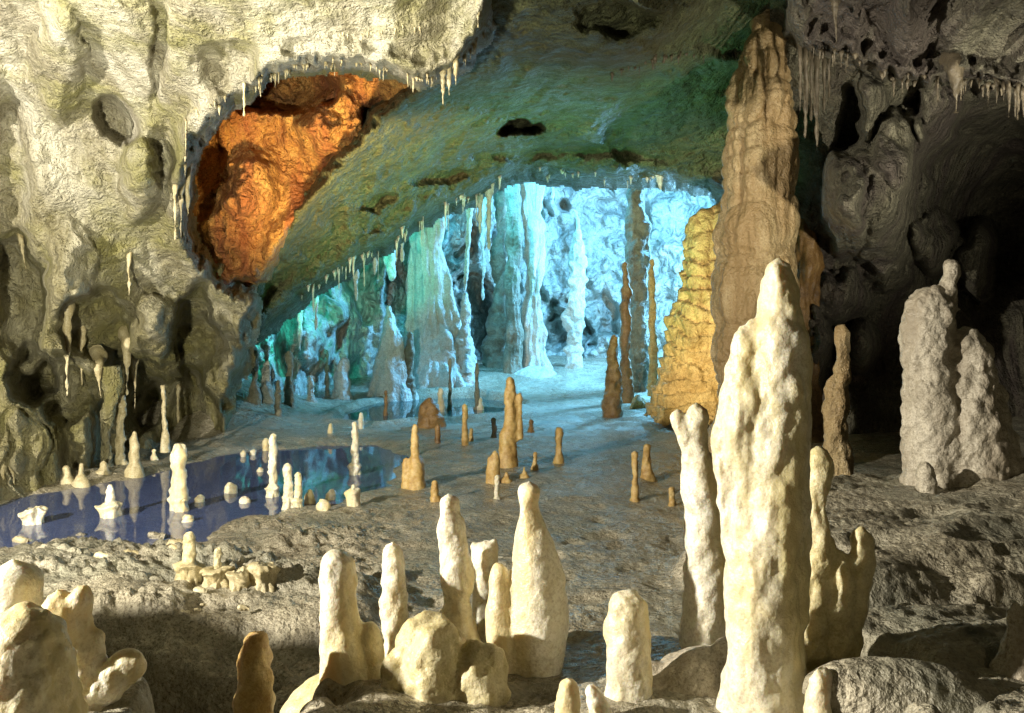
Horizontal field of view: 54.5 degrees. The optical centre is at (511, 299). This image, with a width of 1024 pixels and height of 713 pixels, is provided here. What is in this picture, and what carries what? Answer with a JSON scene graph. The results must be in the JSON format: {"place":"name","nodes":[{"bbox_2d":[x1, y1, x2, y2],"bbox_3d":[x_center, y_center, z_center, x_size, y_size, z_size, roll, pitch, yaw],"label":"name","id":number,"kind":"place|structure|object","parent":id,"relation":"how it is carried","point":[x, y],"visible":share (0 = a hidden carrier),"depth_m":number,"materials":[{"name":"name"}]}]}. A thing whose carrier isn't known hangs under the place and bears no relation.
{"place":"outdoors","nodes":[
{"label":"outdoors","id":0,"kind":"place"},
{"bbox_2d":[0,445,408,547],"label":"pool water","id":1,"kind":"structure","parent":0,"point":[322,470],"depth_m":11.12,"materials":[{"name":"blue liquid"}]},
{"bbox_2d":[18,505,47,525],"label":"pool stalagmite","id":2,"kind":"object","parent":1,"relation":"on","point":[35,515],"visible":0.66,"depth_m":9.72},
{"bbox_2d":[61,465,73,483],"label":"stalagmite","id":3,"kind":"object","parent":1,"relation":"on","point":[67,478],"visible":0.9,"depth_m":11.74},
{"bbox_2d":[94,484,122,518],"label":"pool stalagmite","id":4,"kind":"object","parent":1,"relation":"on","point":[110,506],"visible":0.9,"depth_m":10.03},
{"bbox_2d":[147,531,166,538],"bbox_3d":[-3.280,2.188,9.185,0.179,0.109,0.104,0,0,0],"label":"stone","id":5,"kind":"object","parent":1,"relation":"on","point":[154,535],"visible":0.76,"depth_m":9.15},
{"bbox_2d":[167,443,190,512],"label":"pool stalagmite","id":6,"kind":"object","parent":1,"relation":"on","point":[178,498],"visible":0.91,"depth_m":10.32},
{"bbox_2d":[224,482,237,493],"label":"stalagmite","id":7,"kind":"object","parent":1,"relation":"on","point":[230,488],"visible":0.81,"depth_m":11.29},
{"bbox_2d":[264,433,279,497],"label":"pool stalagmite","id":8,"kind":"object","parent":1,"relation":"on","point":[272,488],"visible":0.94,"depth_m":11.08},
{"bbox_2d":[281,463,293,509],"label":"pool stalagmite","id":9,"kind":"object","parent":1,"relation":"on","point":[288,495],"visible":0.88,"depth_m":10.39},
{"bbox_2d":[291,472,302,507],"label":"pool stalagmite","id":10,"kind":"object","parent":1,"relation":"on","point":[297,501],"visible":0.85,"depth_m":10.40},
{"bbox_2d":[347,421,361,475],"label":"pool stalagmite","id":11,"kind":"object","parent":1,"relation":"on","point":[354,466],"visible":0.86,"depth_m":12.48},
{"bbox_2d":[0,0,496,500],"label":"cave wall","id":12,"kind":"structure","parent":0,"point":[100,100],"depth_m":10.76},
{"bbox_2d":[16,233,25,268],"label":"stalactite","id":13,"kind":"object","parent":12,"relation":"attached to","point":[20,237],"visible":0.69,"depth_m":11.69},
{"bbox_2d":[62,303,75,394],"bbox_3d":[-5.443,0.469,12.121,0.300,1.367,0.572,0,0,-12],"label":"stalactite","id":14,"kind":"object","parent":12,"relation":"attached to","point":[69,310],"visible":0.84,"depth_m":11.92},
{"bbox_2d":[76,326,86,384],"bbox_3d":[-5.659,0.581,12.989,0.298,1.050,0.545,0,0,-14],"label":"stalactite","id":15,"kind":"object","parent":12,"relation":"attached to","point":[81,334],"visible":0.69,"depth_m":12.77},
{"bbox_2d":[89,345,107,395],"bbox_3d":[-5.329,0.916,12.885,0.226,0.660,0.525,0,0,-30],"label":"stalactite","id":16,"kind":"object","parent":12,"relation":"attached to","point":[98,354],"visible":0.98,"depth_m":12.78},
{"bbox_2d":[118,325,130,394],"bbox_3d":[-5.152,0.764,13.269,0.261,0.976,0.549,0,0,-12],"label":"stalactite","id":17,"kind":"object","parent":12,"relation":"attached to","point":[123,336],"visible":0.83,"depth_m":13.07},
{"bbox_2d":[126,252,132,292],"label":"stalactite","id":18,"kind":"object","parent":12,"relation":"attached to","point":[129,257],"visible":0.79,"depth_m":11.60},
{"bbox_2d":[130,356,138,406],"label":"stalactite","id":19,"kind":"object","parent":12,"relation":"attached to","point":[134,364],"visible":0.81,"depth_m":13.73},
{"bbox_2d":[172,185,177,239],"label":"stalactite","id":20,"kind":"object","parent":12,"relation":"attached to","point":[174,188],"visible":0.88,"depth_m":10.60},
{"bbox_2d":[176,384,180,422],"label":"stalactite","id":21,"kind":"object","parent":12,"relation":"attached to","point":[178,387],"visible":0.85,"depth_m":15.50},
{"bbox_2d":[178,182,185,235],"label":"stalactite","id":22,"kind":"object","parent":12,"relation":"attached to","point":[180,194],"visible":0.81,"depth_m":10.89},
{"bbox_2d":[185,163,192,215],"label":"stalactite","id":23,"kind":"object","parent":12,"relation":"attached to","point":[187,186],"visible":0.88,"depth_m":10.99},
{"bbox_2d":[440,70,446,103],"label":"stalactite","id":24,"kind":"object","parent":12,"relation":"attached to","point":[442,75],"visible":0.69,"depth_m":9.07},
{"bbox_2d":[192,72,408,290],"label":"cave alcove wall","id":25,"kind":"structure","parent":0,"point":[270,154],"depth_m":13.63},
{"bbox_2d":[224,215,236,263],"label":"stalactite","id":26,"kind":"object","parent":25,"relation":"attached to","point":[230,229],"visible":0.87,"depth_m":13.40},
{"bbox_2d":[342,398,504,420],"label":"pool water","id":27,"kind":"structure","parent":0,"point":[399,409],"depth_m":19.95,"materials":[{"name":"teal liquid"}]},
{"bbox_2d":[437,388,444,411],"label":"stalagmite","id":28,"kind":"object","parent":27,"relation":"on","point":[440,393],"visible":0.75,"depth_m":19.48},
{"bbox_2d":[242,185,715,395],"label":"chamber wall","id":29,"kind":"structure","parent":0,"point":[350,328],"depth_m":29.14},
{"bbox_2d":[383,250,395,280],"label":"stalactite","id":30,"kind":"object","parent":29,"relation":"attached to","point":[389,261],"visible":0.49,"depth_m":22.39},
{"bbox_2d":[0,355,1023,712],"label":"cave floor","id":31,"kind":"structure","parent":0,"point":[948,581],"depth_m":7.14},
{"bbox_2d":[0,559,43,614],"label":"stalagmite","id":32,"kind":"object","parent":31,"relation":"on","point":[21,581],"visible":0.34,"depth_m":3.35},
{"bbox_2d":[0,601,88,712],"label":"stalagmite","id":33,"kind":"object","parent":31,"relation":"on","point":[38,665],"visible":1,"depth_m":2.88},
{"bbox_2d":[71,463,90,487],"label":"stalagmite","id":34,"kind":"object","parent":31,"relation":"on","point":[81,480],"visible":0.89,"depth_m":11.67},
{"bbox_2d":[41,585,146,711],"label":"stalagmite","id":35,"kind":"object","parent":31,"relation":"on","point":[106,680],"visible":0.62,"depth_m":3.21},
{"bbox_2d":[95,461,110,474],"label":"stalagmite","id":36,"kind":"object","parent":31,"relation":"on","point":[103,469],"visible":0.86,"depth_m":12.24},
{"bbox_2d":[98,365,122,467],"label":"column","id":37,"kind":"structure","parent":31,"relation":"on","point":[112,381],"depth_m":12.63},
{"bbox_2d":[112,394,128,464],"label":"stalagmite","id":38,"kind":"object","parent":31,"relation":"on","point":[120,439],"depth_m":12.96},
{"bbox_2d":[124,431,145,477],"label":"stalagmite","id":39,"kind":"object","parent":31,"relation":"on","point":[134,468],"visible":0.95,"depth_m":12.31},
{"bbox_2d":[159,385,170,452],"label":"column","id":40,"kind":"structure","parent":31,"relation":"on","point":[165,447],"depth_m":13.57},
{"bbox_2d":[173,531,205,585],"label":"pool stalagmite","id":41,"kind":"object","parent":31,"relation":"on","point":[188,567],"visible":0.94,"depth_m":6.81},
{"bbox_2d":[199,547,234,588],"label":"pool stalagmite","id":42,"kind":"object","parent":31,"relation":"on","point":[214,575],"visible":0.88,"depth_m":6.75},
{"bbox_2d":[225,565,250,591],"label":"pool stalagmite","id":43,"kind":"object","parent":31,"relation":"on","point":[239,579],"visible":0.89,"depth_m":6.68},
{"bbox_2d":[232,631,275,712],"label":"stalagmite","id":44,"kind":"object","parent":31,"relation":"on","point":[255,693],"visible":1,"depth_m":3.65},
{"bbox_2d":[247,350,261,404],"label":"stalagmite","id":45,"kind":"object","parent":31,"relation":"on","point":[254,396],"visible":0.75,"depth_m":17.40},
{"bbox_2d":[247,561,280,592],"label":"pool stalagmite","id":46,"kind":"object","parent":31,"relation":"on","point":[263,576],"visible":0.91,"depth_m":6.74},
{"bbox_2d":[260,344,274,405],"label":"stalagmite","id":47,"kind":"object","parent":31,"relation":"on","point":[267,390],"visible":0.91,"depth_m":17.73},
{"bbox_2d":[274,380,282,416],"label":"stalagmite","id":48,"kind":"object","parent":31,"relation":"on","point":[277,404],"visible":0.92,"depth_m":17.12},
{"bbox_2d":[283,351,295,408],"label":"stalagmite","id":49,"kind":"object","parent":31,"relation":"on","point":[289,398],"visible":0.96,"depth_m":18.58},
{"bbox_2d":[304,489,315,503],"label":"stalagmite","id":50,"kind":"object","parent":31,"relation":"on","point":[309,498],"visible":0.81,"depth_m":10.70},
{"bbox_2d":[306,375,317,402],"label":"stalagmite","id":51,"kind":"object","parent":31,"relation":"on","point":[310,391],"visible":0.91,"depth_m":20.30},
{"bbox_2d":[316,499,330,510],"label":"stalagmite","id":52,"kind":"object","parent":31,"relation":"on","point":[323,504],"visible":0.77,"depth_m":10.02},
{"bbox_2d":[324,350,329,396],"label":"stalagmite","id":53,"kind":"object","parent":31,"relation":"on","point":[326,381],"visible":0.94,"depth_m":21.74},
{"bbox_2d":[331,357,352,399],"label":"stalagmite","id":54,"kind":"object","parent":31,"relation":"on","point":[342,383],"visible":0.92,"depth_m":21.45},
{"bbox_2d":[344,484,360,506],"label":"pool stalagmite","id":55,"kind":"object","parent":31,"relation":"on","point":[352,494],"visible":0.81,"depth_m":10.21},
{"bbox_2d":[367,305,418,401],"bbox_3d":[-2.636,1.171,22.005,1.144,2.127,1.074,0,0,-43],"label":"stalagmite","id":56,"kind":"object","parent":31,"relation":"on","point":[389,374],"visible":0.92,"depth_m":21.72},
{"bbox_2d":[404,332,415,399],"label":"stalagmite","id":57,"kind":"object","parent":31,"relation":"on","point":[409,350],"visible":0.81,"depth_m":21.82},
{"bbox_2d":[401,424,425,490],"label":"stalagmite","id":58,"kind":"object","parent":31,"relation":"on","point":[413,474],"visible":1,"depth_m":11.19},
{"bbox_2d":[280,656,564,712],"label":"flowstone mound","id":59,"kind":"object","parent":31,"relation":"on","point":[300,697],"visible":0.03,"depth_m":4.05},
{"bbox_2d":[318,549,384,685],"bbox_3d":[-0.630,1.343,3.900,0.350,0.725,0.337,0,0,0],"label":"stalagmite","id":60,"kind":"object","parent":59,"relation":"on","point":[351,647],"visible":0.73,"depth_m":3.84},
{"bbox_2d":[378,542,408,656],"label":"stalagmite","id":61,"kind":"object","parent":59,"relation":"on","point":[393,607],"visible":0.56,"depth_m":4.06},
{"bbox_2d":[436,493,481,644],"bbox_3d":[-0.201,1.212,4.050,0.269,0.849,0.203,0,0,0],"label":"stalagmite","id":62,"kind":"object","parent":59,"relation":"on","point":[457,577],"visible":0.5,"depth_m":4.00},
{"bbox_2d":[470,539,498,642],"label":"stalagmite","id":63,"kind":"object","parent":59,"relation":"on","point":[484,555],"visible":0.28,"depth_m":4.15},
{"bbox_2d":[485,481,568,677],"bbox_3d":[0.067,1.213,3.985,0.327,0.971,0.239,0,0,-21],"label":"stalagmite","id":64,"kind":"object","parent":59,"relation":"on","point":[527,619],"visible":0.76,"depth_m":3.93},
{"bbox_2d":[417,398,446,428],"bbox_3d":[-1.342,1.928,16.799,0.513,0.556,0.511,0,0,0],"label":"rock","id":65,"kind":"object","parent":31,"relation":"on","point":[430,416],"visible":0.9,"depth_m":16.68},
{"bbox_2d":[430,480,440,501],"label":"stalagmite","id":66,"kind":"object","parent":31,"relation":"on","point":[435,496],"visible":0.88,"depth_m":10.47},
{"bbox_2d":[403,217,478,388],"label":"column","id":67,"kind":"structure","parent":31,"relation":"on","point":[433,324],"depth_m":23.20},
{"bbox_2d":[455,292,474,372],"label":"stalagmite","id":68,"kind":"object","parent":67,"relation":"on","point":[463,340],"visible":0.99,"depth_m":23.06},
{"bbox_2d":[380,610,510,706],"bbox_3d":[-0.253,1.524,3.757,0.623,0.681,0.350,0,0,0],"label":"rock mound","id":69,"kind":"object","parent":31,"relation":"on","point":[429,658],"visible":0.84,"depth_m":3.66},
{"bbox_2d":[447,358,452,409],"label":"stalagmite","id":70,"kind":"object","parent":31,"relation":"on","point":[450,403],"visible":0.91,"depth_m":19.88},
{"bbox_2d":[461,404,468,445],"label":"stalagmite","id":71,"kind":"object","parent":31,"relation":"on","point":[465,438],"visible":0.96,"depth_m":14.69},
{"bbox_2d":[473,363,479,409],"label":"stalagmite","id":72,"kind":"object","parent":31,"relation":"on","point":[477,389],"visible":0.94,"depth_m":19.87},
{"bbox_2d":[486,451,500,484],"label":"stalagmite","id":73,"kind":"object","parent":31,"relation":"on","point":[493,466],"visible":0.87,"depth_m":11.53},
{"bbox_2d":[481,188,506,367],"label":"column","id":74,"kind":"structure","parent":31,"relation":"on","point":[493,345],"depth_m":25.58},
{"bbox_2d":[493,475,500,499],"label":"stalagmite","id":75,"kind":"object","parent":31,"relation":"on","point":[496,483],"visible":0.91,"depth_m":10.66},
{"bbox_2d":[498,377,523,468],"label":"stalagmite","id":76,"kind":"object","parent":31,"relation":"on","point":[511,434],"visible":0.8,"depth_m":12.43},
{"bbox_2d":[502,184,523,373],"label":"column","id":77,"kind":"structure","parent":31,"relation":"on","point":[514,334],"depth_m":24.46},
{"bbox_2d":[514,366,556,377],"bbox_3d":[0.422,2.198,24.454,2.411,1.151,2.457,0,0,0],"label":"flowstone mound","id":78,"kind":"object","parent":31,"relation":"on","point":[536,372],"visible":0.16,"depth_m":24.10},
{"bbox_2d":[520,182,552,369],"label":"column","id":79,"kind":"structure","parent":31,"relation":"on","point":[531,316],"depth_m":24.86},
{"bbox_2d":[553,427,563,463],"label":"stalagmite","id":80,"kind":"object","parent":31,"relation":"on","point":[559,457],"visible":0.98,"depth_m":13.11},
{"bbox_2d":[554,678,580,712],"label":"stalagmite","id":81,"kind":"object","parent":31,"relation":"on","point":[568,699],"visible":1,"depth_m":3.27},
{"bbox_2d":[561,210,588,367],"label":"stalagmite","id":82,"kind":"object","parent":31,"relation":"on","point":[573,321],"visible":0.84,"depth_m":25.36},
{"bbox_2d":[585,684,611,712],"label":"stalagmite","id":83,"kind":"object","parent":31,"relation":"on","point":[596,701],"visible":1,"depth_m":3.38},
{"bbox_2d":[601,335,622,417],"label":"stalagmite","id":84,"kind":"object","parent":31,"relation":"on","point":[611,404],"visible":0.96,"depth_m":18.09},
{"bbox_2d":[619,262,633,402],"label":"stalagmite","id":85,"kind":"object","parent":31,"relation":"on","point":[625,369],"visible":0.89,"depth_m":20.71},
{"bbox_2d":[603,589,652,702],"bbox_3d":[0.416,1.322,3.602,0.191,0.550,0.182,0,0,38],"label":"stalagmite","id":86,"kind":"object","parent":31,"relation":"on","point":[627,638],"visible":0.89,"depth_m":3.54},
{"bbox_2d":[630,451,639,501],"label":"stalagmite","id":87,"kind":"object","parent":31,"relation":"on","point":[635,485],"visible":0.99,"depth_m":10.57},
{"bbox_2d":[624,188,651,391],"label":"column","id":88,"kind":"structure","parent":31,"relation":"on","point":[638,229],"depth_m":22.29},
{"bbox_2d":[630,395,645,408],"bbox_3d":[2.493,2.049,19.682,0.343,0.345,0.316,0,0,-26],"label":"rock","id":89,"kind":"object","parent":31,"relation":"on","point":[638,401],"visible":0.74,"depth_m":19.58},
{"bbox_2d":[640,444,656,481],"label":"stalagmite","id":90,"kind":"object","parent":31,"relation":"on","point":[647,473],"visible":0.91,"depth_m":11.72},
{"bbox_2d":[646,259,658,395],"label":"stalagmite","id":91,"kind":"object","parent":31,"relation":"on","point":[653,349],"visible":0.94,"depth_m":20.73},
{"bbox_2d":[668,487,675,505],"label":"stalagmite","id":92,"kind":"object","parent":31,"relation":"on","point":[672,501],"visible":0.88,"depth_m":10.29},
{"bbox_2d":[643,202,720,425],"bbox_3d":[3.454,0.247,16.997,2.360,3.958,1.715,0,0,0],"label":"flowstone","id":93,"kind":"object","parent":31,"relation":"on","point":[686,373],"visible":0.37,"depth_m":16.56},
{"bbox_2d":[651,636,727,697],"bbox_3d":[0.709,1.590,3.747,0.898,0.639,0.618,0,0,0],"label":"rock mound","id":94,"kind":"object","parent":31,"relation":"on","point":[695,670],"visible":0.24,"depth_m":3.67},
{"bbox_2d":[670,403,725,648],"bbox_3d":[0.796,1.030,4.151,0.228,1.204,0.222,0,0,39],"label":"stalagmite","id":95,"kind":"object","parent":31,"relation":"on","point":[702,621],"visible":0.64,"depth_m":4.09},
{"bbox_2d":[707,9,810,452],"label":"column","id":96,"kind":"structure","parent":31,"relation":"on","point":[755,232],"depth_m":12.09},
{"bbox_2d":[710,258,812,712],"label":"stalagmite","id":97,"kind":"object","parent":31,"relation":"on","point":[760,440],"visible":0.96,"depth_m":3.40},
{"bbox_2d":[795,218,824,442],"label":"column","id":98,"kind":"structure","parent":31,"relation":"on","point":[810,261],"depth_m":13.76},
{"bbox_2d":[803,667,832,712],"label":"stalagmite","id":99,"kind":"object","parent":31,"relation":"on","point":[818,695],"visible":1,"depth_m":3.27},
{"bbox_2d":[821,324,853,476],"bbox_3d":[2.984,1.038,9.201,0.361,1.629,0.334,0,0,0],"label":"stalagmite","id":100,"kind":"object","parent":31,"relation":"on","point":[835,409],"visible":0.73,"depth_m":9.13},
{"bbox_2d":[804,446,876,672],"bbox_3d":[1.201,1.112,3.747,0.339,1.124,0.228,0,0,0],"label":"stalagmite","id":101,"kind":"object","parent":31,"relation":"on","point":[841,582],"visible":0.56,"depth_m":3.70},
{"bbox_2d":[802,656,1002,712],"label":"rock mound","id":102,"kind":"object","parent":31,"relation":"on","point":[869,684],"visible":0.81,"depth_m":3.26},
{"bbox_2d":[915,461,937,493],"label":"stalagmite","id":103,"kind":"object","parent":31,"relation":"on","point":[926,479],"visible":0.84,"depth_m":6.85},
{"bbox_2d":[898,259,1023,487],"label":"stalagmite","id":104,"kind":"object","parent":31,"relation":"on","point":[956,429],"visible":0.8,"depth_m":7.13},
{"bbox_2d":[988,600,1023,681],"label":"rock","id":105,"kind":"object","parent":31,"relation":"on","point":[1008,660],"visible":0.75,"depth_m":3.57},
{"bbox_2d":[255,0,769,344],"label":"cave ceiling","id":106,"kind":"structure","parent":0,"point":[534,89],"depth_m":14.42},
{"bbox_2d":[297,310,303,350],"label":"stalactite","id":107,"kind":"object","parent":106,"relation":"hanging from","point":[300,328],"visible":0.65,"depth_m":19.97},
{"bbox_2d":[353,270,359,300],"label":"stalactite","id":108,"kind":"object","parent":106,"relation":"hanging from","point":[356,275],"visible":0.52,"depth_m":19.97},
{"bbox_2d":[463,208,473,290],"bbox_3d":[-0.980,-1.505,23.188,0.318,2.598,0.291,0,0,0],"label":"stalactite","id":109,"kind":"object","parent":106,"relation":"hanging from","point":[469,215],"visible":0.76,"depth_m":23.15},
{"bbox_2d":[477,194,483,232],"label":"stalactite","id":110,"kind":"object","parent":106,"relation":"hanging from","point":[480,207],"visible":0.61,"depth_m":19.97},
{"bbox_2d":[479,197,486,299],"bbox_3d":[-0.718,-1.844,24.496,0.274,3.701,0.262,0,0,0],"label":"stalactite","id":111,"kind":"object","parent":106,"relation":"hanging from","point":[483,243],"visible":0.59,"depth_m":24.46},
{"bbox_2d":[484,188,492,249],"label":"stalactite","id":112,"kind":"object","parent":106,"relation":"hanging from","point":[488,194],"visible":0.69,"depth_m":19.96},
{"bbox_2d":[770,0,1023,433],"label":"dark cave wall","id":113,"kind":"structure","parent":0,"point":[903,196],"depth_m":14.04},
{"bbox_2d":[782,0,1023,104],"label":"hanging cave ceiling","id":114,"kind":"structure","parent":0,"point":[915,39],"depth_m":8.98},
{"bbox_2d":[798,43,801,109],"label":"stalactite","id":115,"kind":"object","parent":114,"relation":"hanging from","point":[800,67],"visible":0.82,"depth_m":10.68},
{"bbox_2d":[802,47,808,136],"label":"stalactite","id":116,"kind":"object","parent":114,"relation":"hanging from","point":[805,59],"visible":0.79,"depth_m":10.77},
{"bbox_2d":[809,51,812,120],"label":"stalactite","id":117,"kind":"object","parent":114,"relation":"hanging from","point":[811,73],"visible":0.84,"depth_m":10.88},
{"bbox_2d":[813,54,820,145],"bbox_3d":[3.420,-2.391,11.115,0.139,1.419,0.470,0,0,14],"label":"stalactite","id":118,"kind":"object","parent":114,"relation":"hanging from","point":[816,83],"visible":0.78,"depth_m":10.97},
{"bbox_2d":[821,57,826,110],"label":"stalactite","id":119,"kind":"object","parent":114,"relation":"hanging from","point":[824,63],"visible":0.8,"depth_m":11.08},
{"bbox_2d":[829,0,840,43],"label":"stalactite","id":120,"kind":"object","parent":114,"relation":"hanging from","point":[834,6],"visible":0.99,"depth_m":8.99},
{"bbox_2d":[939,52,964,112],"bbox_3d":[4.040,-2.050,9.085,0.269,0.753,0.584,0,0,25],"label":"stalactite","id":121,"kind":"object","parent":114,"relation":"hanging from","point":[950,63],"visible":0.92,"depth_m":8.86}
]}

